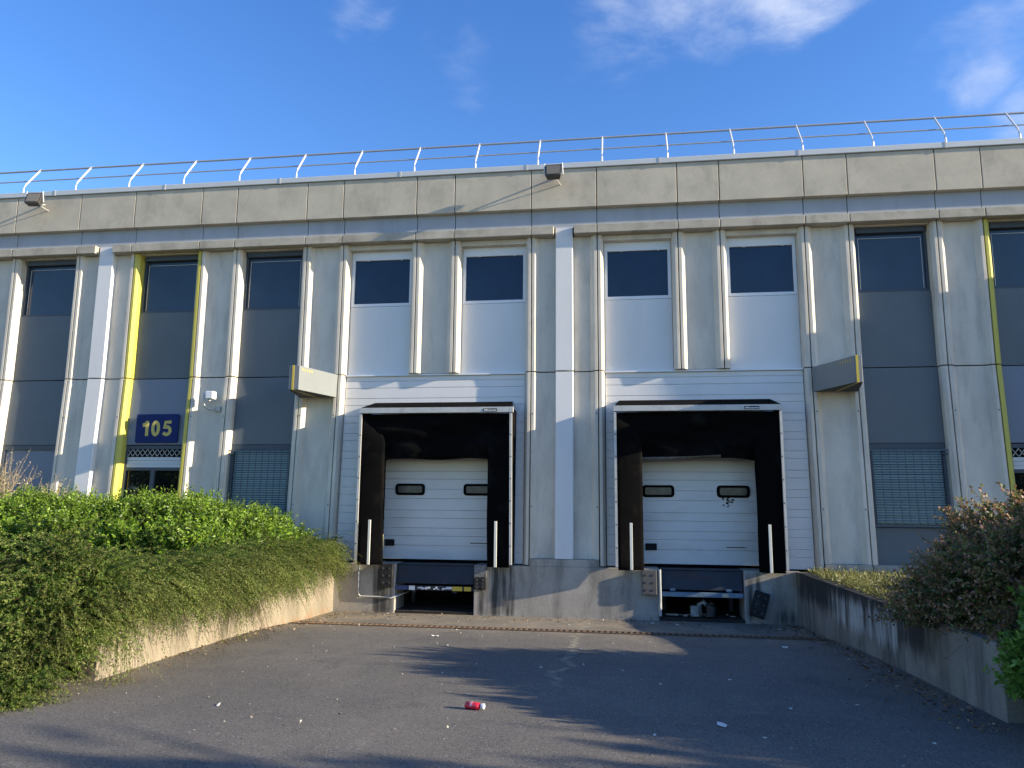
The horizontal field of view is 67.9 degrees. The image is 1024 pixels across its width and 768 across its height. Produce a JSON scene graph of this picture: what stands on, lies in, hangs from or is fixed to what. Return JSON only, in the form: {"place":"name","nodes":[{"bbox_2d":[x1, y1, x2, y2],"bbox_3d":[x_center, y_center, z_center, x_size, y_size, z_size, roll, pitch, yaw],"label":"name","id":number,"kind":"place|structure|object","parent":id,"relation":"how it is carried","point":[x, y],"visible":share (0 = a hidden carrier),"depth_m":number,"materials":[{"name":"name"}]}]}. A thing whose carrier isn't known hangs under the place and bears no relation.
{"place":"outdoors","nodes":[
{"label":"outdoors","id":0,"kind":"place"},
{"bbox_2d":[0,611,1023,767],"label":"ground","id":1,"kind":"structure","parent":0,"point":[829,714],"depth_m":7.32,"materials":[{"name":"grey asphalt"}]},
{"bbox_2d":[78,567,333,680],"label":"retaining wall","id":2,"kind":"structure","parent":1,"relation":"on","point":[287,615],"depth_m":10.49,"materials":[{"name":"concrete"}]},
{"bbox_2d":[0,513,362,714],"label":"trailing shrub","id":3,"kind":"object","parent":2,"relation":"on","point":[57,601],"visible":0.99,"depth_m":8.55,"materials":[{"name":"green plant"}]},
{"bbox_2d":[464,701,484,709],"bbox_3d":[-0.350,3.043,7.189,0.193,0.069,0.082,-3,-10,22],"label":"drink bottle","id":4,"kind":"object","parent":1,"relation":"on","point":[473,705],"visible":1,"depth_m":7.16,"materials":[{"name":"red plastic"}]},
{"bbox_2d":[0,138,1023,573],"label":"warehouse","id":5,"kind":"structure","parent":1,"relation":"on","point":[576,306],"depth_m":16.48,"materials":[{"name":"concrete"},{"name":"metal"},{"name":"glass"}]},
{"bbox_2d":[0,450,54,495],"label":"window","id":6,"kind":"structure","parent":5,"relation":"in","point":[44,459],"depth_m":17.82,"materials":[{"name":"grey"}]},
{"bbox_2d":[24,191,48,210],"bbox_3d":[-11.424,-4.411,18.332,0.431,0.359,0.519,0,-9,0],"label":"floodlight","id":7,"kind":"object","parent":5,"relation":"attached to","point":[34,199],"visible":1,"depth_m":18.14,"materials":[{"name":"grey metal"}]},
{"bbox_2d":[22,260,76,316],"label":"window","id":8,"kind":"structure","parent":5,"relation":"in","point":[49,287],"depth_m":18.64,"materials":[{"name":"grey"}]},
{"bbox_2d":[121,446,181,549],"bbox_3d":[-8.194,2.574,17.265,1.439,2.350,0.210,-1,-9,8],"label":"entrance door","id":9,"kind":"structure","parent":5,"relation":"in","point":[133,478],"depth_m":17.35,"materials":[{"name":"grey"}]},
{"bbox_2d":[135,414,179,442],"bbox_3d":[-8.149,1.021,17.462,1.050,0.660,0.040,-1,-9,8],"label":"number sign","id":10,"kind":"object","parent":5,"relation":"attached to","point":[157,428],"visible":1,"depth_m":17.45,"materials":[{"name":"blue metal"}]},
{"bbox_2d":[141,255,197,312],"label":"window","id":11,"kind":"structure","parent":5,"relation":"in","point":[169,286],"depth_m":18.19,"materials":[{"name":"grey"}]},
{"bbox_2d":[203,391,220,411],"bbox_3d":[-6.797,0.393,17.195,0.340,0.440,0.290,-1,-9,8],"label":"security camera","id":12,"kind":"object","parent":5,"relation":"attached to","point":[209,395],"visible":1,"depth_m":17.13,"materials":[{"name":"white plastic"}]},
{"bbox_2d":[226,450,290,519],"bbox_3d":[-5.620,2.228,16.884,1.540,1.540,0.281,-1,-9,8],"label":"window","id":13,"kind":"structure","parent":5,"relation":"in","point":[262,476],"depth_m":16.94,"materials":[{"name":"grey metal"}]},
{"bbox_2d":[244,250,302,309],"bbox_3d":[-5.554,-2.412,17.790,1.439,1.388,0.140,-1,-9,8],"label":"window","id":14,"kind":"structure","parent":5,"relation":"in","point":[273,279],"depth_m":17.82,"materials":[{"name":"grey"}]},
{"bbox_2d":[288,365,336,397],"bbox_3d":[-4.404,-0.045,16.380,0.857,0.524,1.214,-1,-9,8],"label":"wall box","id":15,"kind":"object","parent":5,"relation":"attached to","point":[305,382],"visible":1,"depth_m":16.22,"materials":[{"name":"paint"}]},
{"bbox_2d":[351,251,411,307],"bbox_3d":[-2.971,-2.399,17.437,1.439,1.298,0.092,-1,-9,8],"label":"window","id":16,"kind":"structure","parent":5,"relation":"in","point":[379,279],"depth_m":17.44,"materials":[{"name":"white"}]},
{"bbox_2d":[354,402,516,567],"bbox_3d":[-1.578,2.052,16.053,3.310,3.460,0.705,-1,-9,8],"label":"dock shelter","id":17,"kind":"object","parent":5,"relation":"attached to","point":[480,434],"visible":1,"depth_m":15.94,"materials":[{"name":"rubber"}]},
{"bbox_2d":[383,458,487,562],"bbox_3d":[-1.503,2.370,16.510,2.600,2.905,0.040,-1,-9,8],"label":"dock door","id":18,"kind":"structure","parent":5,"relation":"in","point":[434,514],"depth_m":16.48,"materials":[{"name":"white metal"}]},
{"bbox_2d":[462,246,525,303],"bbox_3d":[-0.390,-2.434,17.067,1.440,1.298,0.092,-1,-9,8],"label":"window","id":19,"kind":"structure","parent":5,"relation":"in","point":[493,275],"depth_m":17.07,"materials":[{"name":"white"}]},
{"bbox_2d":[0,112,1023,192],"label":"roof railing","id":20,"kind":"object","parent":5,"relation":"on","point":[638,135],"visible":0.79,"depth_m":17.62,"materials":[{"name":"grey metal"}]},
{"bbox_2d":[544,162,562,184],"bbox_3d":[0.915,-4.580,16.565,0.431,0.359,0.519,-1,-9,8],"label":"floodlight","id":21,"kind":"object","parent":5,"relation":"attached to","point":[552,171],"visible":1,"depth_m":16.37,"materials":[{"name":"grey metal"}]},
{"bbox_2d":[604,240,671,299],"bbox_3d":[2.741,-2.477,16.618,1.440,1.298,0.092,-1,-9,8],"label":"window","id":22,"kind":"structure","parent":5,"relation":"in","point":[632,270],"depth_m":16.62,"materials":[{"name":"white"}]},
{"bbox_2d":[642,458,758,567],"bbox_3d":[3.773,2.298,15.754,2.600,2.905,0.040,-1,-9,8],"label":"dock door","id":23,"kind":"structure","parent":5,"relation":"in","point":[686,523],"depth_m":15.68,"materials":[{"name":"white metal"}]},
{"bbox_2d":[613,399,788,573],"bbox_3d":[3.722,1.980,15.293,3.300,3.460,0.705,-1,-9,8],"label":"dock shelter","id":24,"kind":"object","parent":5,"relation":"attached to","point":[731,431],"visible":1,"depth_m":15.17,"materials":[{"name":"rubber"}]},
{"bbox_2d":[726,236,797,296],"bbox_3d":[5.321,-2.512,16.248,1.439,1.298,0.092,-1,-9,8],"label":"window","id":25,"kind":"structure","parent":5,"relation":"in","point":[756,266],"depth_m":16.25,"materials":[{"name":"white"}]},
{"bbox_2d":[812,355,862,391],"bbox_3d":[6.465,-0.194,14.822,0.857,0.524,1.214,-1,-9,8],"label":"wall box","id":26,"kind":"object","parent":5,"relation":"attached to","point":[843,375],"visible":1,"depth_m":14.74,"materials":[{"name":"paint"}]},
{"bbox_2d":[854,225,929,292],"bbox_3d":[7.898,-2.596,15.862,1.440,1.388,0.140,-1,-9,8],"label":"window","id":27,"kind":"structure","parent":5,"relation":"in","point":[888,259],"depth_m":15.88,"materials":[{"name":"grey"}]},
{"bbox_2d":[869,449,951,527],"bbox_3d":[7.832,2.044,14.955,1.539,1.540,0.281,-1,-9,8],"label":"window","id":28,"kind":"structure","parent":5,"relation":"in","point":[909,486],"depth_m":14.98,"materials":[{"name":"grey metal"}]},
{"bbox_2d":[988,221,1023,288],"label":"window","id":29,"kind":"structure","parent":5,"relation":"in","point":[1006,238],"depth_m":15.57,"materials":[{"name":"grey"}]},
{"bbox_2d":[1011,444,1023,499],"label":"entrance door","id":30,"kind":"structure","parent":5,"relation":"in","point":[1018,474],"depth_m":14.77,"materials":[{"name":"grey"}]},
{"bbox_2d":[54,613,1017,766],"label":"grit","id":31,"kind":"object","parent":1,"relation":"on","point":[538,684],"visible":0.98,"depth_m":8.18,"materials":[{"name":"grey gravel"}]},
{"bbox_2d":[100,611,1010,731],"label":"fallen leaves","id":32,"kind":"object","parent":1,"relation":"on","point":[925,694],"visible":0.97,"depth_m":9.83,"materials":[{"name":"brown plant"}]},
{"bbox_2d":[289,621,827,640],"bbox_3d":[0.606,4.233,13.071,9.200,0.038,0.340,-1,-9,8],"label":"drain grate","id":33,"kind":"object","parent":1,"relation":"on","point":[575,631],"visible":0.99,"depth_m":13.02,"materials":[{"name":"black metal"}]},
{"bbox_2d":[333,560,798,624],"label":"dock platform","id":34,"kind":"structure","parent":1,"relation":"on","point":[600,592],"depth_m":15.37,"materials":[{"name":"concrete"}]},
{"bbox_2d":[357,565,408,598],"bbox_3d":[-2.676,4.136,15.888,1.075,0.667,0.289,2,-9,-12],"label":"conduit pipe","id":35,"kind":"object","parent":34,"relation":"attached to","point":[375,596],"visible":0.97,"depth_m":15.84,"materials":[{"name":"grey plastic"}]},
{"bbox_2d":[380,563,393,587],"bbox_3d":[-2.606,3.980,15.816,0.270,0.480,0.108,-1,-9,8],"label":"dock bumper","id":36,"kind":"object","parent":34,"relation":"attached to","point":[386,574],"visible":1,"depth_m":15.77,"materials":[{"name":"rubber"}]},
{"bbox_2d":[396,559,480,601],"bbox_3d":[-1.465,4.342,16.692,1.670,0.896,2.036,-1,-9,8],"label":"dock leveller","id":37,"kind":"object","parent":34,"relation":"attached to","point":[427,572],"visible":0.92,"depth_m":15.80,"materials":[{"name":"metal"}]},
{"bbox_2d":[473,565,486,589],"bbox_3d":[-0.651,3.953,15.536,0.260,0.480,0.108,-1,-9,8],"label":"dock bumper","id":38,"kind":"object","parent":34,"relation":"attached to","point":[480,581],"visible":1,"depth_m":15.52,"materials":[{"name":"rubber"}]},
{"bbox_2d":[642,570,656,594],"bbox_3d":[2.719,3.927,15.050,0.290,0.480,0.108,-1,-9,8],"label":"dock bumper","id":39,"kind":"object","parent":34,"relation":"attached to","point":[649,582],"visible":0.96,"depth_m":15.01,"materials":[{"name":"grey rubber"}]},
{"bbox_2d":[657,564,743,615],"bbox_3d":[3.855,4.264,15.897,1.650,0.896,2.100,-1,-9,8],"label":"dock leveller","id":40,"kind":"object","parent":34,"relation":"attached to","point":[672,579],"visible":0.98,"depth_m":15.04,"materials":[{"name":"metal"}]},
{"bbox_2d":[665,599,735,617],"bbox_3d":[3.760,4.469,15.204,1.366,0.346,0.452,-1,-9,8],"label":"scrap heap","id":41,"kind":"object","parent":34,"relation":"on","point":[696,610],"visible":1,"depth_m":15.08,"materials":[{"name":"metal"}]},
{"bbox_2d":[749,590,769,619],"bbox_3d":[4.775,4.255,14.652,0.280,0.490,0.108,16,-14,10],"label":"dock bumper","id":42,"kind":"object","parent":34,"relation":"attached to","point":[759,605],"visible":1,"depth_m":14.61,"materials":[{"name":"rubber"}]},
{"bbox_2d":[717,722,726,726],"bbox_3d":[1.839,2.990,6.677,0.110,0.019,0.066,-7,-12,41],"label":"paper scrap","id":43,"kind":"object","parent":1,"relation":"on","point":[721,724],"visible":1,"depth_m":6.67,"materials":[{"name":"white paper"}]},
{"bbox_2d":[796,572,1023,723],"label":"retaining wall","id":44,"kind":"structure","parent":1,"relation":"on","point":[829,609],"depth_m":9.16,"materials":[{"name":"concrete"}]},
{"bbox_2d":[794,564,952,620],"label":"planting bed ground","id":45,"kind":"structure","parent":0,"point":[801,570],"depth_m":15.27,"materials":[{"name":"green plant"}]},
{"bbox_2d":[857,482,1023,657],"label":"berberis bush","id":46,"kind":"object","parent":45,"relation":"on","point":[970,575],"visible":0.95,"depth_m":8.08,"materials":[{"name":"green plant"}]},
{"bbox_2d":[983,585,1023,701],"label":"leafy shrub","id":47,"kind":"object","parent":45,"relation":"on","point":[1012,660],"visible":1,"depth_m":6.52,"materials":[{"name":"green plant"}]},
{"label":"planting bed ground","id":48,"kind":"structure","parent":0,"visible":0},
{"bbox_2d":[0,483,313,557],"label":"hedge","id":49,"kind":"object","parent":48,"relation":"on","point":[175,522],"visible":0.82,"depth_m":13.83,"materials":[{"name":"green plant"}]},
{"bbox_2d":[0,447,40,498],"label":"dry shrub","id":50,"kind":"object","parent":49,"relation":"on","point":[10,487],"visible":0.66,"depth_m":16.05,"materials":[{"name":"beige plant"}]},
{"bbox_2d":[24,471,79,496],"bbox_3d":[-9.586,2.352,15.915,1.297,1.030,0.930,-4,-10,28],"label":"dry shrub","id":51,"kind":"object","parent":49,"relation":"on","point":[61,484],"visible":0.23,"depth_m":15.94,"materials":[{"name":"beige plant"}]}
]}

